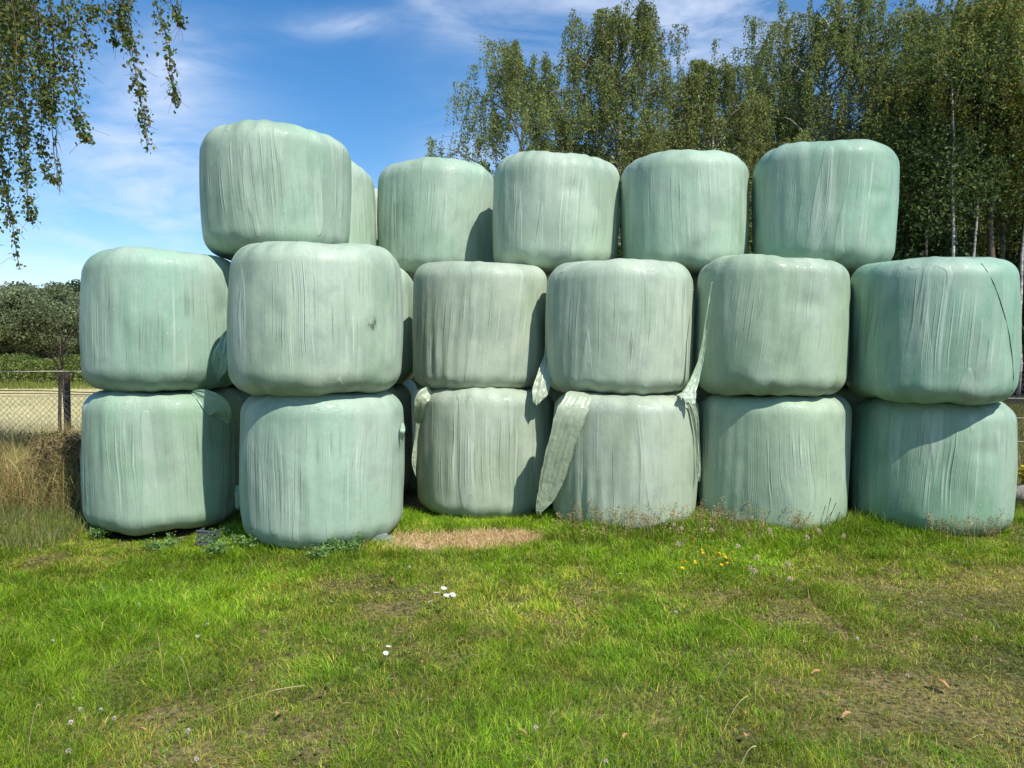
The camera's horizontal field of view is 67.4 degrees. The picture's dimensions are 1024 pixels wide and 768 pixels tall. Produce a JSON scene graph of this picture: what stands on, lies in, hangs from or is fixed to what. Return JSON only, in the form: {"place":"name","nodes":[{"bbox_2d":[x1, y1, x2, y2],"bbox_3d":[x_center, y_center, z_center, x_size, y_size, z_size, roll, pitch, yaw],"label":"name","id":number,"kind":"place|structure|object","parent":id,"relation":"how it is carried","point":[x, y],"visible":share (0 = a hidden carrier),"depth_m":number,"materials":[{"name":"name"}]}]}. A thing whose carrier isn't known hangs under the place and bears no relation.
{"place":"outdoors","nodes":[
{"label":"outdoors","id":0,"kind":"place"},
{"bbox_2d":[0,362,422,437],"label":"stubble field","id":1,"kind":"structure","parent":0,"point":[30,408],"depth_m":20.24,"materials":[{"name":"beige plant"}]},
{"bbox_2d":[0,353,416,384],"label":"weed strip","id":2,"kind":"object","parent":1,"relation":"on","point":[72,363],"visible":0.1,"depth_m":34.10,"materials":[{"name":"green plant"}]},
{"bbox_2d":[0,377,550,388],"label":"strip grass","id":3,"kind":"structure","parent":1,"relation":"on","point":[29,385],"depth_m":31.77,"materials":[{"name":"green plant"}]},
{"bbox_2d":[374,188,377,245],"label":"wrapped bale","id":4,"kind":"object","parent":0,"point":[376,191],"visible":0.02,"depth_m":9.25},
{"bbox_2d":[377,157,493,280],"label":"wrapped bale","id":5,"kind":"object","parent":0,"point":[434,209],"visible":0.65,"depth_m":8.01},
{"bbox_2d":[0,0,1020,288],"label":"sky","id":6,"kind":"structure","parent":0,"point":[375,77],"materials":[{"name":"blue"}]},
{"bbox_2d":[0,412,1023,767],"bbox_3d":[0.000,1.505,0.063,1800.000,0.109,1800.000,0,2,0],"label":"ground","id":7,"kind":"structure","parent":0,"point":[412,500],"depth_m":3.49,"materials":[{"name":"green plant"}]},
{"bbox_2d":[0,281,79,361],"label":"willow tree","id":8,"kind":"object","parent":7,"relation":"on","point":[27,312],"visible":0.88,"depth_m":106.95,"materials":[{"name":"green plant"}]},
{"bbox_2d":[0,411,81,513],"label":"tall dry grass","id":9,"kind":"structure","parent":7,"relation":"on","point":[14,452],"depth_m":7.37,"materials":[{"name":"beige plant"}]},
{"bbox_2d":[0,491,88,554],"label":"rough grass","id":10,"kind":"structure","parent":7,"relation":"on","point":[16,513],"depth_m":6.42,"materials":[{"name":"plant"}]},
{"bbox_2d":[12,427,80,502],"bbox_3d":[-4.425,0.818,7.788,1.004,0.825,1.210,1,2,16],"label":"scrub bush","id":11,"kind":"object","parent":7,"relation":"on","point":[66,440],"visible":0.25,"depth_m":7.54,"materials":[{"name":"brown plant"}]},
{"bbox_2d":[0,371,94,440],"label":"wire fence","id":12,"kind":"object","parent":7,"relation":"on","point":[67,391],"visible":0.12,"depth_m":10.02,"materials":[{"name":"grey metal"}]},
{"bbox_2d":[22,431,77,457],"bbox_3d":[-4.988,0.841,9.239,1.502,0.565,1.375,2,3,45],"label":"scrub bush","id":13,"kind":"object","parent":7,"relation":"on","point":[42,432],"visible":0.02,"depth_m":9.11,"materials":[{"name":"brown plant"}]},
{"bbox_2d":[58,374,61,432],"bbox_3d":[-5.812,0.479,9.889,0.057,1.221,0.040,0,2,0],"label":"fence stake","id":14,"kind":"object","parent":7,"relation":"on","point":[60,396],"visible":0.55,"depth_m":9.87,"materials":[{"name":"brown wood"}]},
{"bbox_2d":[42,317,78,426],"bbox_3d":[-6.077,0.041,10.441,0.522,2.052,0.676,-2,3,-37],"label":"bare sapling","id":15,"kind":"object","parent":7,"relation":"on","point":[60,356],"visible":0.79,"depth_m":10.40,"materials":[{"name":"brown wood"}]},
{"bbox_2d":[0,0,188,269],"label":"weeping birch","id":16,"kind":"object","parent":7,"relation":"on","point":[14,30],"visible":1,"depth_m":7.06,"materials":[{"name":"green plant"}]},
{"bbox_2d":[84,525,111,539],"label":"leafy weed","id":17,"kind":"object","parent":7,"relation":"on","point":[96,532],"visible":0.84,"depth_m":6.29,"materials":[{"name":"green plant"}]},
{"bbox_2d":[80,387,242,535],"bbox_3d":[-3.073,0.608,6.807,1.316,1.244,1.290,-1,3,-24],"label":"wrapped bale","id":18,"kind":"object","parent":7,"relation":"on","point":[158,461],"visible":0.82,"depth_m":6.25},
{"bbox_2d":[79,246,232,391],"bbox_3d":[-3.023,-0.550,6.720,1.355,1.210,1.330,0,2,0],"label":"wrapped bale","id":19,"kind":"object","parent":18,"relation":"on","point":[152,319],"visible":0.91,"depth_m":6.16},
{"bbox_2d":[144,531,183,552],"bbox_3d":[-2.697,1.224,5.913,0.304,0.146,0.224,-2,3,-42],"label":"leafy weed","id":20,"kind":"object","parent":7,"relation":"on","point":[155,544],"visible":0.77,"depth_m":5.91,"materials":[{"name":"green plant"}]},
{"bbox_2d":[196,528,220,545],"bbox_3d":[-2.402,1.203,6.072,0.139,0.116,0.144,3,3,3],"label":"plastic crate","id":21,"kind":"object","parent":7,"relation":"on","point":[202,532],"visible":0.67,"depth_m":6.01,"materials":[{"name":"grey plastic"}]},
{"bbox_2d":[201,534,230,557],"bbox_3d":[-2.203,1.202,5.717,0.224,0.166,0.304,-1,2,-15],"label":"leafy weed","id":22,"kind":"object","parent":7,"relation":"on","point":[216,547],"visible":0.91,"depth_m":5.68,"materials":[{"name":"green plant"}]},
{"bbox_2d":[202,523,234,540],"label":"leafy weed","id":23,"kind":"object","parent":7,"relation":"on","point":[225,529],"visible":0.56,"depth_m":6.27,"materials":[{"name":"green plant"}]},
{"bbox_2d":[227,384,251,402],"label":"wrapped bale","id":24,"kind":"object","parent":7,"relation":"on","point":[244,396],"visible":0.01,"depth_m":7.83},
{"bbox_2d":[228,529,260,548],"bbox_3d":[-2.009,1.181,5.848,0.304,0.185,0.224,1,2,12],"label":"leafy weed","id":25,"kind":"object","parent":7,"relation":"on","point":[245,541],"visible":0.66,"depth_m":5.82,"materials":[{"name":"green plant"}]},
{"bbox_2d":[302,539,340,560],"bbox_3d":[-1.397,1.204,5.590,0.224,0.146,0.304,1,3,30],"label":"leafy weed","id":26,"kind":"object","parent":7,"relation":"on","point":[319,552],"visible":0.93,"depth_m":5.55,"materials":[{"name":"green plant"}]},
{"bbox_2d":[239,391,404,550],"bbox_3d":[-1.517,0.633,6.260,1.343,1.240,1.329,0,2,0],"label":"wrapped bale","id":27,"kind":"object","parent":7,"relation":"on","point":[316,470],"visible":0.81,"depth_m":5.70},
{"bbox_2d":[227,241,402,396],"bbox_3d":[-1.543,-0.518,6.125,1.338,1.187,1.355,0,2,0],"label":"wrapped bale","id":28,"kind":"object","parent":27,"relation":"on","point":[308,319],"visible":0.98,"depth_m":5.56},
{"bbox_2d":[199,119,351,260],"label":"wrapped bale","id":29,"kind":"object","parent":28,"relation":"on","point":[262,180],"visible":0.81,"depth_m":6.29},
{"bbox_2d":[322,531,364,553],"bbox_3d":[-1.240,1.182,5.712,0.304,0.185,0.224,0,2,3],"label":"leafy weed","id":30,"kind":"object","parent":7,"relation":"on","point":[354,544],"visible":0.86,"depth_m":5.68,"materials":[{"name":"green plant"}]},
{"bbox_2d":[370,533,392,543],"bbox_3d":[-1.028,1.210,6.017,0.180,0.075,0.110,0,2,-11],"label":"board scrap","id":31,"kind":"object","parent":7,"relation":"on","point":[382,536],"visible":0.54,"depth_m":5.97,"materials":[{"name":"grey wood"}]},
{"bbox_2d":[385,384,412,491],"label":"wrapped bale","id":32,"kind":"object","parent":7,"relation":"on","point":[401,393],"visible":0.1,"depth_m":7.90},
{"bbox_2d":[394,268,412,384],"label":"wrapped bale","id":33,"kind":"object","parent":32,"relation":"on","point":[406,373],"visible":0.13,"depth_m":7.73},
{"bbox_2d":[349,161,376,245],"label":"wrapped bale","id":34,"kind":"object","parent":33,"relation":"on","point":[363,222],"visible":0.2,"depth_m":7.96},
{"bbox_2d":[401,379,416,445],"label":"wrapped bale","id":35,"kind":"object","parent":7,"relation":"on","point":[409,384],"visible":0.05,"depth_m":9.61},
{"bbox_2d":[399,531,539,552],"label":"bare soil","id":36,"kind":"structure","parent":7,"relation":"on","point":[466,541],"depth_m":6.08,"materials":[{"name":"soil"}]},
{"bbox_2d":[373,524,548,553],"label":"straw clippings","id":37,"kind":"object","parent":36,"relation":"on","point":[478,541],"visible":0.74,"depth_m":6.04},
{"bbox_2d":[412,386,553,519],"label":"wrapped bale","id":38,"kind":"object","parent":7,"relation":"on","point":[479,452],"visible":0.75,"depth_m":6.71},
{"bbox_2d":[412,261,550,404],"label":"wrapped bale","id":39,"kind":"object","parent":38,"relation":"on","point":[479,324],"visible":0.93,"depth_m":6.74},
{"bbox_2d":[4,529,1017,699],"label":"thin panicles","id":40,"kind":"object","parent":7,"relation":"on","point":[800,588],"visible":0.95,"depth_m":4.49,"materials":[{"name":"plant"}]},
{"bbox_2d":[2,531,1023,767],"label":"clover leaves","id":41,"kind":"object","parent":7,"relation":"on","point":[422,734],"visible":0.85,"depth_m":3.63,"materials":[{"name":"green plant"}]},
{"bbox_2d":[28,529,1023,767],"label":"dead stalks","id":42,"kind":"object","parent":7,"relation":"on","point":[597,685],"visible":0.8,"depth_m":3.33,"materials":[{"name":"beige plant"}]},
{"bbox_2d":[536,391,700,531],"bbox_3d":[0.924,0.630,6.829,1.442,1.219,1.307,0,2,0],"label":"wrapped bale","id":43,"kind":"object","parent":7,"relation":"on","point":[603,451],"visible":0.81,"depth_m":6.27},
{"bbox_2d":[545,258,693,394],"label":"wrapped bale","id":44,"kind":"object","parent":43,"relation":"on","point":[620,326],"visible":0.96,"depth_m":6.31},
{"bbox_2d":[697,394,851,532],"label":"wrapped bale","id":45,"kind":"object","parent":7,"relation":"on","point":[774,455],"visible":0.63,"depth_m":6.26},
{"bbox_2d":[680,254,849,403],"bbox_3d":[2.127,-0.483,6.711,1.537,1.253,1.302,0,2,0],"label":"wrapped bale","id":46,"kind":"object","parent":45,"relation":"on","point":[772,325],"visible":1,"depth_m":6.15},
{"bbox_2d":[751,139,899,274],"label":"wrapped bale","id":47,"kind":"object","parent":46,"relation":"on","point":[837,201],"visible":0.78,"depth_m":6.84},
{"bbox_2d":[551,496,1023,554],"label":"seeding grass","id":48,"kind":"structure","parent":7,"relation":"on","point":[701,516],"depth_m":5.99,"materials":[{"name":"green plant"}]},
{"bbox_2d":[785,561,790,585],"bbox_3d":[1.786,1.226,4.971,0.043,0.161,0.042,1,0,24],"label":"dandelion clock","id":49,"kind":"object","parent":7,"relation":"on","point":[787,564],"visible":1,"depth_m":4.97,"materials":[{"name":"white plant"}]},
{"bbox_2d":[764,496,860,539],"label":"dark stems","id":50,"kind":"object","parent":7,"relation":"on","point":[828,516],"visible":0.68,"depth_m":6.03,"materials":[{"name":"plant"}]},
{"bbox_2d":[842,711,851,717],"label":"fallen leaf","id":51,"kind":"object","parent":7,"relation":"on","point":[845,713],"visible":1,"depth_m":3.14,"materials":[{"name":"orange plant"}]},
{"bbox_2d":[834,385,862,500],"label":"wrapped bale","id":52,"kind":"object","parent":7,"relation":"on","point":[844,392],"visible":0.01,"depth_m":7.57},
{"bbox_2d":[849,397,1017,536],"bbox_3d":[3.614,0.654,6.673,1.304,1.178,1.308,0,2,0],"label":"wrapped bale","id":53,"kind":"object","parent":7,"relation":"on","point":[911,464],"visible":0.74,"depth_m":6.12},
{"bbox_2d":[846,256,1021,404],"bbox_3d":[3.513,-0.457,6.420,1.270,1.218,1.312,0,2,0],"label":"wrapped bale","id":54,"kind":"object","parent":53,"relation":"on","point":[930,330],"visible":0.98,"depth_m":5.87,"materials":[{"name":"green plastic"}]},
{"bbox_2d":[932,678,949,690],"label":"fallen leaf","id":55,"kind":"object","parent":7,"relation":"on","point":[945,683],"visible":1,"depth_m":3.44,"materials":[{"name":"plant"}]},
{"bbox_2d":[1001,401,1023,512],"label":"verge grass","id":56,"kind":"structure","parent":7,"relation":"on","point":[1020,416],"depth_m":13.30,"materials":[{"name":"green plant"}]},
{"bbox_2d":[1004,363,1023,444],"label":"wire fence","id":57,"kind":"object","parent":7,"relation":"on","point":[1018,403],"visible":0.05,"depth_m":12.11,"materials":[{"name":"grey metal"}]},
{"bbox_2d":[1015,483,1023,504],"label":"stone","id":58,"kind":"object","parent":7,"relation":"on","point":[1019,487],"visible":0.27,"depth_m":7.47,"materials":[{"name":"grey stone"}]},
{"bbox_2d":[1017,465,1023,483],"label":"leafy weed","id":59,"kind":"object","parent":58,"relation":"on","point":[1020,471],"visible":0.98,"depth_m":7.56,"materials":[{"name":"yellow plant"}]},
{"bbox_2d":[548,387,564,405],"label":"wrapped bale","id":60,"kind":"object","parent":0,"point":[554,394],"visible":0.02,"depth_m":8.01},
{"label":"wrapped bale","id":61,"kind":"object","parent":60,"relation":"on","visible":0},
{"bbox_2d":[493,150,619,279],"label":"wrapped bale","id":62,"kind":"object","parent":61,"relation":"on","point":[552,211],"visible":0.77,"depth_m":7.32},
{"bbox_2d":[681,386,709,404],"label":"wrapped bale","id":63,"kind":"object","parent":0,"point":[700,393],"visible":0.02,"depth_m":7.79},
{"bbox_2d":[691,275,697,373],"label":"wrapped bale","id":64,"kind":"object","parent":63,"relation":"on","point":[695,279],"depth_m":7.74},
{"bbox_2d":[620,149,748,274],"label":"wrapped bale","id":65,"kind":"object","parent":64,"relation":"on","point":[688,209],"visible":0.8,"depth_m":7.09},
{"bbox_2d":[1002,383,1023,411],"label":"forest floor","id":66,"kind":"structure","parent":0,"point":[1012,397],"depth_m":23.55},
{"bbox_2d":[478,159,492,173],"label":"distant bush","id":67,"kind":"object","parent":66,"relation":"on","point":[486,166],"depth_m":37.02,"materials":[{"name":"green plant"}]},
{"bbox_2d":[425,34,620,261],"bbox_3d":[0.763,-5.602,25.995,8.659,12.035,8.564,0,2,0],"label":"birch tree","id":68,"kind":"object","parent":66,"relation":"on","point":[545,117],"visible":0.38,"depth_m":25.62,"materials":[{"name":"green plant"}]},
{"bbox_2d":[568,145,633,167],"bbox_3d":[4.606,-6.451,40.725,9.779,12.778,11.378,0,2,0],"label":"dark tree","id":69,"kind":"object","parent":66,"relation":"on","point":[603,156],"depth_m":38.22,"materials":[{"name":"green plant"}]},
{"bbox_2d":[487,0,727,252],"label":"birch tree","id":70,"kind":"object","parent":66,"relation":"on","point":[608,33],"visible":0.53,"depth_m":26.57,"materials":[{"name":"green plant"}]},
{"bbox_2d":[617,240,621,257],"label":"hazel bush","id":71,"kind":"object","parent":66,"relation":"on","point":[619,253],"depth_m":25.57,"materials":[{"name":"green plant"}]},
{"bbox_2d":[614,128,682,166],"bbox_3d":[6.428,-5.773,35.019,8.722,11.633,8.516,2,3,33],"label":"birch tree","id":72,"kind":"object","parent":66,"relation":"on","point":[653,146],"visible":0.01,"depth_m":33.83,"materials":[{"name":"green plant"}]},
{"bbox_2d":[639,54,782,252],"bbox_3d":[7.439,-6.039,29.274,7.097,12.645,7.268,0,2,0],"label":"birch tree","id":73,"kind":"object","parent":66,"relation":"on","point":[700,70],"visible":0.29,"depth_m":28.09,"materials":[{"name":"green plant"}]},
{"bbox_2d":[705,110,765,251],"bbox_3d":[11.367,-7.313,41.729,9.779,14.454,11.378,-1,2,-15],"label":"dark tree","id":74,"kind":"object","parent":66,"relation":"on","point":[731,135],"depth_m":39.71,"materials":[{"name":"green plant"}]},
{"bbox_2d":[748,197,752,253],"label":"hazel bush","id":75,"kind":"object","parent":66,"relation":"on","point":[750,245],"depth_m":24.79,"materials":[{"name":"green plant"}]},
{"bbox_2d":[680,39,866,175],"bbox_3d":[12.280,-7.876,36.967,9.304,15.677,9.568,1,3,25],"label":"birch tree","id":76,"kind":"object","parent":66,"relation":"on","point":[756,80],"visible":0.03,"depth_m":35.50,"materials":[{"name":"green plant"}]},
{"bbox_2d":[710,0,972,259],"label":"birch tree","id":77,"kind":"object","parent":66,"relation":"on","point":[828,39],"visible":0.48,"depth_m":28.93,"materials":[{"name":"green plant"}]},
{"bbox_2d":[832,131,968,260],"bbox_3d":[18.701,-7.110,41.787,9.779,14.035,11.378,-1,3,-30],"label":"dark tree","id":78,"kind":"object","parent":66,"relation":"on","point":[915,201],"depth_m":37.38,"materials":[{"name":"green plant"}]},
{"bbox_2d":[837,0,1023,253],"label":"birch tree","id":79,"kind":"object","parent":66,"relation":"on","point":[922,14],"visible":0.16,"depth_m":26.04,"materials":[{"name":"green plant"}]},
{"bbox_2d":[847,0,1023,257],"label":"yellowing tree","id":80,"kind":"object","parent":66,"relation":"on","point":[1006,6],"visible":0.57,"depth_m":23.06,"materials":[{"name":"green plant"}]},
{"bbox_2d":[848,76,1023,257],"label":"young tree","id":81,"kind":"object","parent":66,"relation":"on","point":[938,163],"visible":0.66,"depth_m":22.17,"materials":[{"name":"green plant"}]},
{"bbox_2d":[891,196,980,260],"bbox_3d":[12.838,-2.805,25.633,6.534,6.688,6.652,1,3,28],"label":"hazel bush","id":82,"kind":"object","parent":66,"relation":"on","point":[907,233],"visible":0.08,"depth_m":24.62,"materials":[{"name":"green plant"}]},
{"bbox_2d":[903,220,977,251],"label":"dark tree","id":83,"kind":"object","parent":66,"relation":"on","point":[962,238],"depth_m":41.10,"materials":[{"name":"green plant"}]},
{"bbox_2d":[858,0,1023,256],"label":"young tree","id":84,"kind":"object","parent":66,"relation":"on","point":[949,76],"visible":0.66,"depth_m":22.11,"materials":[{"name":"green plant"}]},
{"bbox_2d":[863,81,1023,258],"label":"birch tree","id":85,"kind":"object","parent":66,"relation":"on","point":[981,249],"visible":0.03,"depth_m":33.09,"materials":[{"name":"green plant"}]},
{"bbox_2d":[872,56,1023,256],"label":"young tree","id":86,"kind":"object","parent":66,"relation":"on","point":[962,176],"visible":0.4,"depth_m":23.58,"materials":[{"name":"green plant"}]},
{"bbox_2d":[899,0,1023,200],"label":"birch tree","id":87,"kind":"object","parent":66,"relation":"on","point":[988,82],"visible":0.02,"depth_m":25.66,"materials":[{"name":"green plant"}]},
{"bbox_2d":[947,149,1023,259],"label":"birch tree","id":88,"kind":"object","parent":66,"relation":"on","point":[1003,241],"depth_m":34.74,"materials":[{"name":"green plant"}]},
{"bbox_2d":[957,205,1023,299],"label":"dark tree","id":89,"kind":"object","parent":66,"relation":"on","point":[981,228],"visible":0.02,"depth_m":40.18,"materials":[{"name":"green plant"}]},
{"bbox_2d":[963,170,1023,377],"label":"dark tree","id":90,"kind":"object","parent":66,"relation":"on","point":[997,228],"visible":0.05,"depth_m":39.74,"materials":[{"name":"green plant"}]},
{"bbox_2d":[969,186,1023,262],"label":"dark tree","id":91,"kind":"object","parent":66,"relation":"on","point":[1018,242],"visible":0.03,"depth_m":39.58,"materials":[{"name":"green plant"}]},
{"bbox_2d":[973,79,1023,399],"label":"young tree","id":92,"kind":"object","parent":66,"relation":"on","point":[1021,282],"visible":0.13,"depth_m":23.82,"materials":[{"name":"green plant"}]},
{"bbox_2d":[981,150,1023,238],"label":"birch tree","id":93,"kind":"object","parent":66,"relation":"on","point":[1020,211],"visible":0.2,"depth_m":32.22,"materials":[{"name":"green plant"}]},
{"bbox_2d":[988,54,1023,184],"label":"birch tree","id":94,"kind":"object","parent":66,"relation":"on","point":[1008,150],"visible":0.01,"depth_m":25.66,"materials":[{"name":"green plant"}]},
{"bbox_2d":[1000,254,1023,369],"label":"hazel bush","id":95,"kind":"object","parent":66,"relation":"on","point":[1013,262],"visible":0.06,"depth_m":27.38,"materials":[{"name":"green plant"}]},
{"bbox_2d":[1021,287,1023,388],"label":"hazel bush","id":96,"kind":"object","parent":66,"relation":"on","point":[1022,382],"visible":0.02,"depth_m":28.28,"materials":[{"name":"green plant"}]},
{"label":"far meadow","id":97,"kind":"structure","parent":0,"visible":0},
{"bbox_2d":[0,280,30,357],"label":"dark tree","id":98,"kind":"object","parent":97,"relation":"on","point":[17,282],"visible":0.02,"depth_m":135.35,"materials":[{"name":"green plant"}]},
{"bbox_2d":[42,279,80,359],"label":"dark tree","id":99,"kind":"object","parent":97,"relation":"on","point":[76,287],"visible":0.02,"depth_m":136.82,"materials":[{"name":"green plant"}]},
{"bbox_2d":[45,290,79,353],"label":"willow tree","id":100,"kind":"object","parent":97,"relation":"on","point":[73,328],"visible":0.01,"depth_m":118.42,"materials":[{"name":"green plant"}]}
]}

